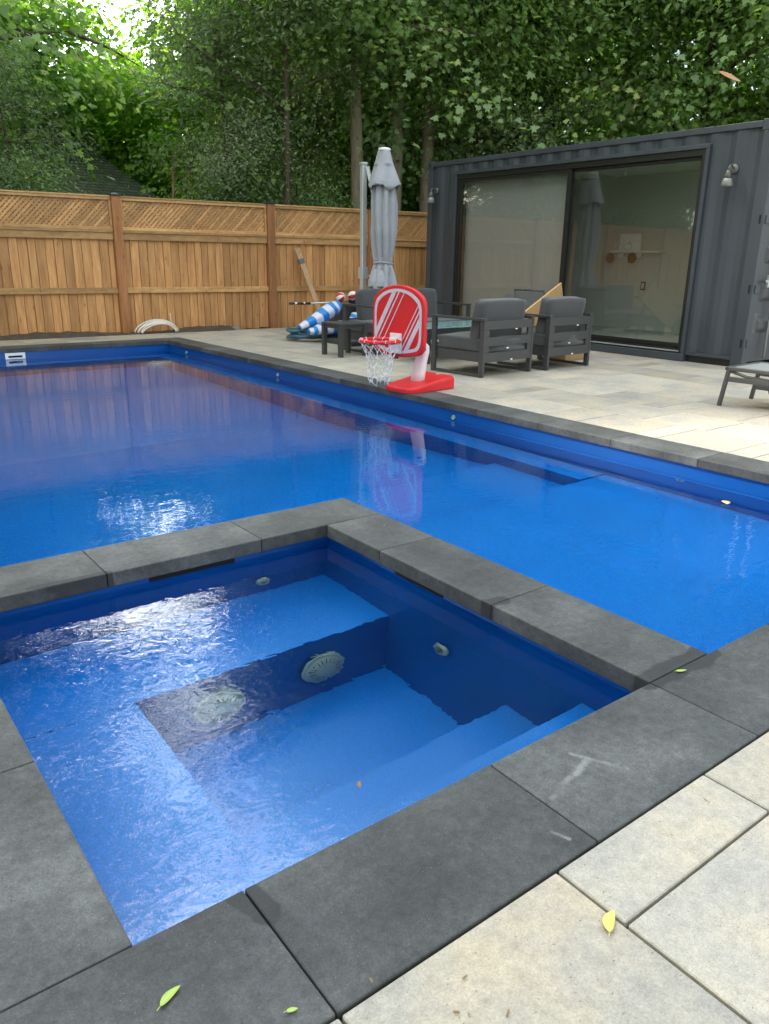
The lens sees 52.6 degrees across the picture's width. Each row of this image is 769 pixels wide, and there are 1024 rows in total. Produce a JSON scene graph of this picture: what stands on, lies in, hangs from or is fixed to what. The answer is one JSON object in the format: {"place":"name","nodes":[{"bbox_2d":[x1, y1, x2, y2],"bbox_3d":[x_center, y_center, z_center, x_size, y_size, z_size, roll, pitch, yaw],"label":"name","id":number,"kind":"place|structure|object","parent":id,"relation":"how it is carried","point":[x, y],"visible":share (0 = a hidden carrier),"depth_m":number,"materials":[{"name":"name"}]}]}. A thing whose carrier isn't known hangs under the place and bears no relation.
{"place":"outdoors","nodes":[
{"label":"outdoors","id":0,"kind":"place"},
{"bbox_2d":[0,325,234,340],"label":"soil","id":1,"kind":"structure","parent":0,"point":[46,335],"depth_m":12.44,"materials":[{"name":"brown soil"}]},
{"bbox_2d":[135,314,178,332],"bbox_3d":[-3.787,-3.155,12.989,0.772,0.306,0.191,-13,22,-35],"label":"cream pipe","id":2,"kind":"object","parent":1,"relation":"on","point":[156,322],"visible":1,"depth_m":12.94,"materials":[{"name":"beige plastic"}]},
{"bbox_2d":[0,540,627,945],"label":"spa water","id":3,"kind":"structure","parent":0,"point":[198,742],"depth_m":2.43,"materials":[{"name":"blue liquid"}]},
{"bbox_2d":[0,537,631,693],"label":"spa shell","id":4,"kind":"object","parent":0,"point":[57,601],"depth_m":3.16},
{"bbox_2d":[149,558,234,581],"bbox_3d":[-0.850,0.254,3.461,0.400,0.023,0.009,-13,22,-35],"label":"weir slot","id":5,"kind":"object","parent":4,"relation":"attached to","point":[177,573],"visible":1,"depth_m":3.45,"materials":[{"name":"black"}]},
{"bbox_2d":[395,571,442,597],"bbox_3d":[0.144,0.306,3.347,0.007,0.020,0.320,-13,22,-35],"label":"weir slot","id":6,"kind":"object","parent":4,"relation":"attached to","point":[421,586],"visible":0.57,"depth_m":3.33,"materials":[{"name":"black"}]},
{"bbox_2d":[350,312,356,317],"bbox_3d":[-0.488,-3.004,12.165,0.306,0.473,0.312,1,18,1],"label":"striped float","id":7,"kind":"object","parent":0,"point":[353,315],"visible":0.08,"depth_m":12.11,"materials":[{"name":"white"}]},
{"bbox_2d":[0,350,768,653],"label":"pool water","id":8,"kind":"structure","parent":0,"point":[98,450],"depth_m":5.07,"materials":[{"name":"blue liquid"}]},
{"bbox_2d":[0,327,768,1023],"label":"patio","id":9,"kind":"structure","parent":0,"point":[678,881],"depth_m":1.63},
{"bbox_2d":[294,247,320,310],"bbox_3d":[-1.365,-4.161,14.432,0.593,1.413,0.088,1,18,0],"label":"leaning plank","id":10,"kind":"object","parent":9,"relation":"on","point":[301,261],"visible":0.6,"depth_m":14.36,"materials":[{"name":"brown wood"}]},
{"bbox_2d":[286,327,337,338],"bbox_3d":[-0.993,-2.880,12.474,1.349,0.194,0.838,-13,22,-35],"label":"pool hose","id":11,"kind":"object","parent":9,"relation":"on","point":[296,333],"visible":0.3,"depth_m":12.09,"materials":[{"name":"teal plastic"}]},
{"bbox_2d":[298,300,342,329],"bbox_3d":[-1.011,-3.067,12.111,0.790,0.431,0.279,-13,22,-35],"label":"striped float","id":12,"kind":"object","parent":11,"relation":"on","point":[328,311],"visible":0.97,"depth_m":12.04,"materials":[{"name":"white"}]},
{"bbox_2d":[307,324,337,334],"bbox_3d":[-0.787,-2.853,12.062,0.920,0.214,0.259,-15,24,-41],"label":"striped float","id":13,"kind":"object","parent":11,"relation":"on","point":[316,329],"visible":0.45,"depth_m":11.84,"materials":[{"name":"white"}]},
{"bbox_2d":[328,303,351,320],"bbox_3d":[-0.583,-3.151,12.807,0.640,0.530,0.400,-13,22,-35],"label":"storage bin","id":14,"kind":"object","parent":9,"relation":"on","point":[338,316],"visible":0.04,"depth_m":12.52,"materials":[{"name":"grey plastic"}]},
{"bbox_2d":[289,301,347,304],"bbox_3d":[-1.024,-3.381,12.576,1.104,0.055,0.044,-9,20,-27],"label":"skimmer pole","id":15,"kind":"object","parent":14,"relation":"on","point":[300,303],"visible":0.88,"depth_m":12.45,"materials":[{"name":"silver metal"}]},
{"bbox_2d":[336,292,345,301],"bbox_3d":[-0.705,-3.474,12.600,0.156,0.156,0.156,-18,-15,37],"label":"beach ball","id":16,"kind":"object","parent":14,"relation":"on","point":[340,296],"visible":0.94,"depth_m":12.54,"materials":[{"name":"red"}]},
{"bbox_3d":[-0.362,-3.468,12.787,0.400,0.119,0.295,-13,22,-35],"label":"navy cloth","id":17,"kind":"object","parent":14,"relation":"on","visible":0},
{"bbox_2d":[348,290,355,300],"bbox_3d":[-0.511,-3.519,12.648,0.164,0.164,0.164,-10,52,8],"label":"beach ball","id":18,"kind":"object","parent":17,"relation":"on","point":[351,294],"visible":0.66,"depth_m":12.59,"materials":[{"name":"red"}]},
{"bbox_2d":[321,320,367,357],"bbox_3d":[-0.535,-2.324,10.435,0.450,0.430,0.450,-13,22,-35],"label":"side table","id":19,"kind":"object","parent":9,"relation":"on","point":[341,326],"visible":0.99,"depth_m":10.34,"materials":[{"name":"grey metal"}]},
{"bbox_2d":[327,147,400,345],"bbox_3d":[-0.270,-3.900,11.551,0.950,2.733,0.992,-13,22,-35],"label":"cantilever umbrella","id":20,"kind":"object","parent":9,"relation":"on","point":[384,184],"visible":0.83,"depth_m":11.25,"materials":[{"name":"grey fabric"}]},
{"bbox_2d":[219,335,509,1023],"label":"twig litter","id":21,"kind":"object","parent":9,"relation":"on","point":[465,976],"visible":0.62,"depth_m":1.36,"materials":[{"name":"brown plant"}]},
{"bbox_2d":[342,288,470,354],"bbox_3d":[0.335,-2.759,11.144,1.712,0.843,0.833,-13,22,-35],"label":"loveseat","id":22,"kind":"object","parent":9,"relation":"on","point":[362,307],"visible":0.36,"depth_m":10.91,"materials":[{"name":"grey fabric"}]},
{"bbox_2d":[392,320,471,363],"bbox_3d":[0.927,-2.274,10.338,1.560,0.437,0.720,-13,22,-35],"label":"coffee table","id":23,"kind":"object","parent":9,"relation":"on","point":[453,326],"visible":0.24,"depth_m":9.88,"materials":[{"name":"grey glass"}]},
{"bbox_2d":[431,298,534,377],"bbox_3d":[1.136,-2.068,9.073,0.892,0.837,0.835,-15,24,-40],"label":"armchair","id":24,"kind":"object","parent":9,"relation":"on","point":[493,334],"visible":1,"depth_m":8.81,"materials":[{"name":"grey metal"}]},
{"bbox_2d":[514,289,544,308],"bbox_3d":[2.242,-2.890,11.640,0.526,0.850,0.680,17,24,40],"label":"sling chair","id":25,"kind":"object","parent":9,"relation":"on","point":[532,298],"visible":0.2,"depth_m":11.43,"materials":[{"name":"grey fabric"}]},
{"bbox_2d":[524,283,562,327],"bbox_3d":[2.031,-2.613,10.582,1.008,0.971,0.248,-13,22,-35],"label":"plywood panel","id":26,"kind":"object","parent":9,"relation":"on","point":[534,308],"visible":0.17,"depth_m":10.46,"materials":[{"name":"beige wood"}]},
{"bbox_2d":[497,296,593,370],"bbox_3d":[1.991,-2.260,9.693,0.832,0.840,0.835,-14,23,-38],"label":"armchair","id":27,"kind":"object","parent":9,"relation":"on","point":[560,321],"visible":0.85,"depth_m":9.37,"materials":[{"name":"grey fabric"}]},
{"bbox_2d":[543,349,590,360],"bbox_3d":[2.454,-2.151,10.444,0.365,0.180,0.621,18,25,42],"label":"wooden board","id":28,"kind":"object","parent":9,"relation":"on","point":[572,357],"visible":0.14,"depth_m":10.25,"materials":[{"name":"brown wood"}]},
{"bbox_2d":[425,118,768,365],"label":"shipping container","id":29,"kind":"object","parent":9,"relation":"on","point":[505,225],"visible":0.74,"depth_m":12.29,"materials":[{"name":"metal"}]},
{"bbox_2d":[427,187,438,202],"bbox_3d":[0.828,-5.484,13.467,0.202,0.255,0.144,-13,22,-35],"label":"wall lamp","id":30,"kind":"object","parent":29,"relation":"attached to","point":[431,198],"visible":1,"depth_m":13.43,"materials":[{"name":"grey metal"}]},
{"bbox_2d":[610,251,665,257],"bbox_3d":[4.269,-4.349,13.149,0.218,0.112,0.960,-13,22,-35],"label":"wall shelf","id":31,"kind":"object","parent":29,"relation":"attached to","point":[620,254],"depth_m":13.16,"materials":[{"name":"white wood"}]},
{"bbox_2d":[606,253,613,262],"bbox_3d":[3.892,-4.396,13.428,0.036,0.190,0.163,-13,22,-35],"label":"round hook","id":32,"kind":"object","parent":31,"relation":"hanging from","point":[609,257],"visible":1,"depth_m":13.41,"materials":[{"name":"brown"}]},
{"bbox_2d":[619,233,642,250],"bbox_3d":[4.173,-4.574,13.195,0.043,0.276,0.420,-13,22,-35],"label":"white box","id":33,"kind":"object","parent":31,"relation":"on","point":[634,240],"visible":1,"depth_m":13.16,"materials":[{"name":"white plastic"}]},
{"bbox_2d":[628,251,635,262],"bbox_3d":[4.164,-4.281,13.088,0.036,0.190,0.163,-13,22,-35],"label":"round hook","id":34,"kind":"object","parent":31,"relation":"hanging from","point":[631,257],"visible":1,"depth_m":13.07,"materials":[{"name":"brown"}]},
{"bbox_2d":[640,282,645,289],"bbox_3d":[4.410,-3.859,13.282,0.015,0.140,0.090,-13,22,-35],"label":"wall outlet","id":35,"kind":"object","parent":29,"relation":"attached to","point":[643,284],"depth_m":13.27,"materials":[{"name":"white plastic"}]},
{"bbox_2d":[720,164,738,186],"bbox_3d":[4.140,-4.048,9.345,0.202,0.255,0.144,-13,22,-35],"label":"wall lamp","id":36,"kind":"object","parent":29,"relation":"attached to","point":[727,179],"visible":1,"depth_m":9.32,"materials":[{"name":"grey metal"}]},
{"bbox_2d":[746,215,768,361],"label":"end door","id":37,"kind":"structure","parent":29,"relation":"in","point":[758,345],"depth_m":9.77,"materials":[{"name":"paint"}]},
{"bbox_2d":[602,909,614,935],"bbox_3d":[0.443,0.812,1.542,0.024,0.005,0.072,9,20,23],"label":"fallen leaf","id":38,"kind":"object","parent":9,"relation":"on","point":[608,919],"visible":1,"depth_m":1.54,"materials":[{"name":"yellow plant"}]},
{"bbox_2d":[717,361,768,405],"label":"sun lounger","id":39,"kind":"object","parent":9,"relation":"on","point":[758,369],"visible":1,"depth_m":7.01,"materials":[{"name":"grey metal"}]},
{"bbox_2d":[0,344,768,498],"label":"pool shell","id":40,"kind":"object","parent":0,"point":[752,487],"visible":0.12,"depth_m":6.80},
{"bbox_2d":[5,352,25,359],"bbox_3d":[-5.103,-2.157,10.758,0.260,0.086,0.012,-13,22,-35],"label":"skimmer plate","id":41,"kind":"object","parent":40,"relation":"attached to","point":[20,355],"visible":1,"depth_m":10.76,"materials":[{"name":"white plastic"}]},
{"bbox_2d":[19,0,756,131],"label":"sky","id":42,"kind":"structure","parent":0,"point":[110,8],"materials":[{"name":"white"}]},
{"bbox_2d":[341,359,768,1022],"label":"paving bed","id":43,"kind":"object","parent":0,"point":[687,361],"depth_m":10.63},
{"bbox_2d":[0,337,768,1023],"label":"coping","id":44,"kind":"object","parent":43,"relation":"on","point":[324,935],"visible":0.97,"depth_m":1.83,"materials":[{"name":"grey stone"}]},
{"bbox_2d":[157,985,180,1010],"bbox_3d":[-0.383,0.854,1.371,0.016,0.005,0.058,11,21,29],"label":"fallen leaf","id":45,"kind":"object","parent":44,"relation":"on","point":[167,996],"visible":1,"depth_m":1.37,"materials":[{"name":"green"}]},
{"bbox_2d":[284,1007,297,1012],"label":"fallen leaf","id":46,"kind":"object","parent":44,"relation":"on","point":[291,1009],"visible":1,"depth_m":1.35,"materials":[{"name":"green"}]},
{"bbox_2d":[358,285,453,393],"bbox_3d":[0.194,-1.680,7.552,1.064,1.010,0.710,-16,24,-41],"label":"basketball hoop","id":47,"kind":"object","parent":44,"relation":"on","point":[399,320],"visible":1,"depth_m":7.46,"materials":[{"name":"red plastic"}]},
{"bbox_2d":[716,70,740,81],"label":"falling leaf","id":48,"kind":"object","parent":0,"point":[729,75],"visible":1,"depth_m":4.09,"materials":[{"name":"brown plant"}]},
{"label":"ground","id":49,"kind":"structure","parent":0,"visible":0},
{"bbox_2d":[0,139,68,230],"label":"hedge bush","id":50,"kind":"object","parent":49,"relation":"on","point":[4,185],"visible":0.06,"depth_m":13.53,"materials":[{"name":"green plant"}]},
{"bbox_2d":[0,126,102,231],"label":"hedge bush","id":51,"kind":"object","parent":49,"relation":"on","point":[26,158],"visible":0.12,"depth_m":13.29,"materials":[{"name":"green plant"}]},
{"bbox_2d":[0,2,116,168],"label":"lime tree","id":52,"kind":"object","parent":49,"relation":"on","point":[20,52],"visible":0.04,"depth_m":19.23,"materials":[{"name":"green plant"}]},
{"bbox_2d":[0,32,117,229],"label":"elm tree","id":53,"kind":"object","parent":49,"relation":"on","point":[6,142],"visible":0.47,"depth_m":13.49,"materials":[{"name":"green plant"}]},
{"bbox_2d":[0,105,156,233],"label":"neighbour house","id":54,"kind":"structure","parent":49,"relation":"on","point":[118,183],"depth_m":19.49,"materials":[{"name":"beige"}]},
{"bbox_2d":[0,0,192,196],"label":"lime tree","id":55,"kind":"object","parent":49,"relation":"on","point":[65,23],"visible":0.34,"depth_m":19.18,"materials":[{"name":"green plant"}]},
{"bbox_2d":[16,51,200,231],"bbox_3d":[-7.513,-9.466,21.908,7.190,6.992,6.688,-1,18,-6],"label":"lime tree","id":56,"kind":"object","parent":49,"relation":"on","point":[112,154],"visible":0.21,"depth_m":20.71,"materials":[{"name":"green plant"}]},
{"bbox_2d":[0,0,284,202],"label":"maple tree","id":57,"kind":"object","parent":49,"relation":"on","point":[46,48],"visible":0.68,"depth_m":14.32,"materials":[{"name":"green plant"}]},
{"bbox_2d":[171,155,190,218],"bbox_3d":[-4.593,-6.237,17.539,0.242,3.366,1.066,5,18,12],"label":"leaning ladder","id":58,"kind":"object","parent":49,"relation":"on","point":[174,176],"visible":0.15,"depth_m":17.26,"materials":[{"name":"brown wood"}]},
{"bbox_2d":[157,183,256,236],"bbox_3d":[-3.761,-5.500,16.519,2.983,3.009,3.184,2,18,5],"label":"hedge bush","id":59,"kind":"object","parent":49,"relation":"on","point":[224,201],"visible":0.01,"depth_m":15.78,"materials":[{"name":"green plant"}]},
{"bbox_2d":[0,189,426,335],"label":"wooden fence","id":60,"kind":"object","parent":49,"relation":"on","point":[85,277],"visible":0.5,"depth_m":13.16,"materials":[{"name":"brown wood"}]},
{"bbox_2d":[47,0,404,236],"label":"lime tree","id":61,"kind":"object","parent":49,"relation":"on","point":[147,117],"visible":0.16,"depth_m":18.98,"materials":[{"name":"green plant"}]},
{"bbox_2d":[153,135,304,234],"bbox_3d":[-3.360,-5.917,16.617,3.836,3.869,4.094,6,19,16],"label":"hedge bush","id":62,"kind":"object","parent":49,"relation":"on","point":[245,187],"visible":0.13,"depth_m":15.83,"materials":[{"name":"green plant"}]},
{"bbox_2d":[104,0,357,233],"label":"elm tree","id":63,"kind":"object","parent":49,"relation":"on","point":[227,159],"visible":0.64,"depth_m":15.11,"materials":[{"name":"green plant"}]},
{"bbox_2d":[91,0,469,235],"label":"elm tree","id":64,"kind":"object","parent":49,"relation":"on","point":[285,49],"visible":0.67,"depth_m":14.74,"materials":[{"name":"green plant"}]},
{"bbox_2d":[218,140,371,237],"bbox_3d":[-1.894,-6.136,17.054,4.322,4.084,4.048,12,21,31],"label":"hedge bush","id":65,"kind":"object","parent":49,"relation":"on","point":[313,202],"visible":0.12,"depth_m":16.73,"materials":[{"name":"green plant"}]},
{"bbox_2d":[145,0,457,238],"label":"lime tree","id":66,"kind":"object","parent":49,"relation":"on","point":[157,107],"depth_m":20.98,"materials":[{"name":"green plant"}]},
{"bbox_2d":[219,8,429,234],"bbox_3d":[-1.526,-8.901,19.383,5.555,7.388,6.121,-1,18,-4],"label":"elm tree","id":67,"kind":"object","parent":49,"relation":"on","point":[327,126],"visible":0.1,"depth_m":18.42,"materials":[{"name":"green plant"}]},
{"bbox_2d":[306,154,419,236],"bbox_3d":[-0.280,-7.367,20.599,4.549,4.299,4.262,-15,24,-39],"label":"hedge bush","id":68,"kind":"object","parent":49,"relation":"on","point":[369,198],"visible":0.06,"depth_m":20.04,"materials":[{"name":"green plant"}]},
{"bbox_2d":[135,0,602,237],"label":"maple tree","id":69,"kind":"object","parent":49,"relation":"on","point":[356,126],"visible":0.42,"depth_m":15.95,"materials":[{"name":"green plant"}]},
{"bbox_2d":[49,0,710,233],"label":"maple tree","id":70,"kind":"object","parent":49,"relation":"on","point":[426,45],"visible":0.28,"depth_m":16.21,"materials":[{"name":"green plant"}]},
{"bbox_2d":[2,1,768,227],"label":"wood","id":71,"kind":"object","parent":49,"relation":"on","point":[93,66],"visible":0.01,"depth_m":25.63,"materials":[{"name":"green plant"}]},
{"bbox_2d":[167,0,630,225],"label":"maple tree","id":72,"kind":"object","parent":49,"relation":"on","point":[398,155],"visible":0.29,"depth_m":15.40,"materials":[{"name":"green plant"}]},
{"bbox_2d":[363,157,451,234],"bbox_3d":[1.117,-7.917,21.747,4.688,4.729,5.004,-8,20,-25],"label":"hedge bush","id":73,"kind":"object","parent":49,"relation":"on","point":[412,191],"visible":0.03,"depth_m":20.43,"materials":[{"name":"green plant"}]},
{"bbox_2d":[332,43,529,214],"bbox_3d":[0.708,-11.777,25.387,9.151,9.568,9.840,-11,21,-32],"label":"lime tree","id":74,"kind":"object","parent":49,"relation":"on","point":[418,151],"depth_m":23.69,"materials":[{"name":"green plant"}]},
{"bbox_2d":[233,0,656,234],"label":"maple tree","id":75,"kind":"object","parent":49,"relation":"on","point":[423,204],"visible":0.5,"depth_m":16.23,"materials":[{"name":"green plant"}]},
{"bbox_2d":[403,133,511,241],"bbox_3d":[2.179,-7.708,21.157,5.004,4.729,4.688,-2,18,-10],"label":"hedge bush","id":76,"kind":"object","parent":49,"relation":"on","point":[419,192],"visible":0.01,"depth_m":20.20,"materials":[{"name":"green plant"}]},
{"bbox_2d":[348,0,632,239],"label":"elm tree","id":77,"kind":"object","parent":49,"relation":"on","point":[529,119],"visible":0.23,"depth_m":17.39,"materials":[{"name":"green plant"}]},
{"bbox_2d":[325,0,768,196],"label":"maple tree","id":78,"kind":"object","parent":49,"relation":"on","point":[632,40],"visible":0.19,"depth_m":17.64,"materials":[{"name":"green plant"}]},
{"bbox_2d":[414,0,768,149],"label":"maple tree","id":79,"kind":"object","parent":49,"relation":"on","point":[651,113],"visible":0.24,"depth_m":17.60,"materials":[{"name":"green plant"}]},
{"bbox_2d":[449,0,767,138],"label":"maple tree","id":80,"kind":"object","parent":49,"relation":"on","point":[677,5],"visible":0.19,"depth_m":17.93,"materials":[{"name":"green plant"}]},
{"bbox_2d":[567,0,768,133],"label":"maple tree","id":81,"kind":"object","parent":49,"relation":"on","point":[752,22],"visible":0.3,"depth_m":15.55,"materials":[{"name":"green plant"}]},
{"bbox_2d":[581,0,768,119],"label":"maple tree","id":82,"kind":"object","parent":49,"relation":"on","point":[699,24],"visible":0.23,"depth_m":18.31,"materials":[{"name":"green plant"}]},
{"bbox_2d":[664,0,768,111],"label":"maple tree","id":83,"kind":"object","parent":49,"relation":"on","point":[741,58],"visible":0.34,"depth_m":16.94,"materials":[{"name":"green plant"}]}
]}

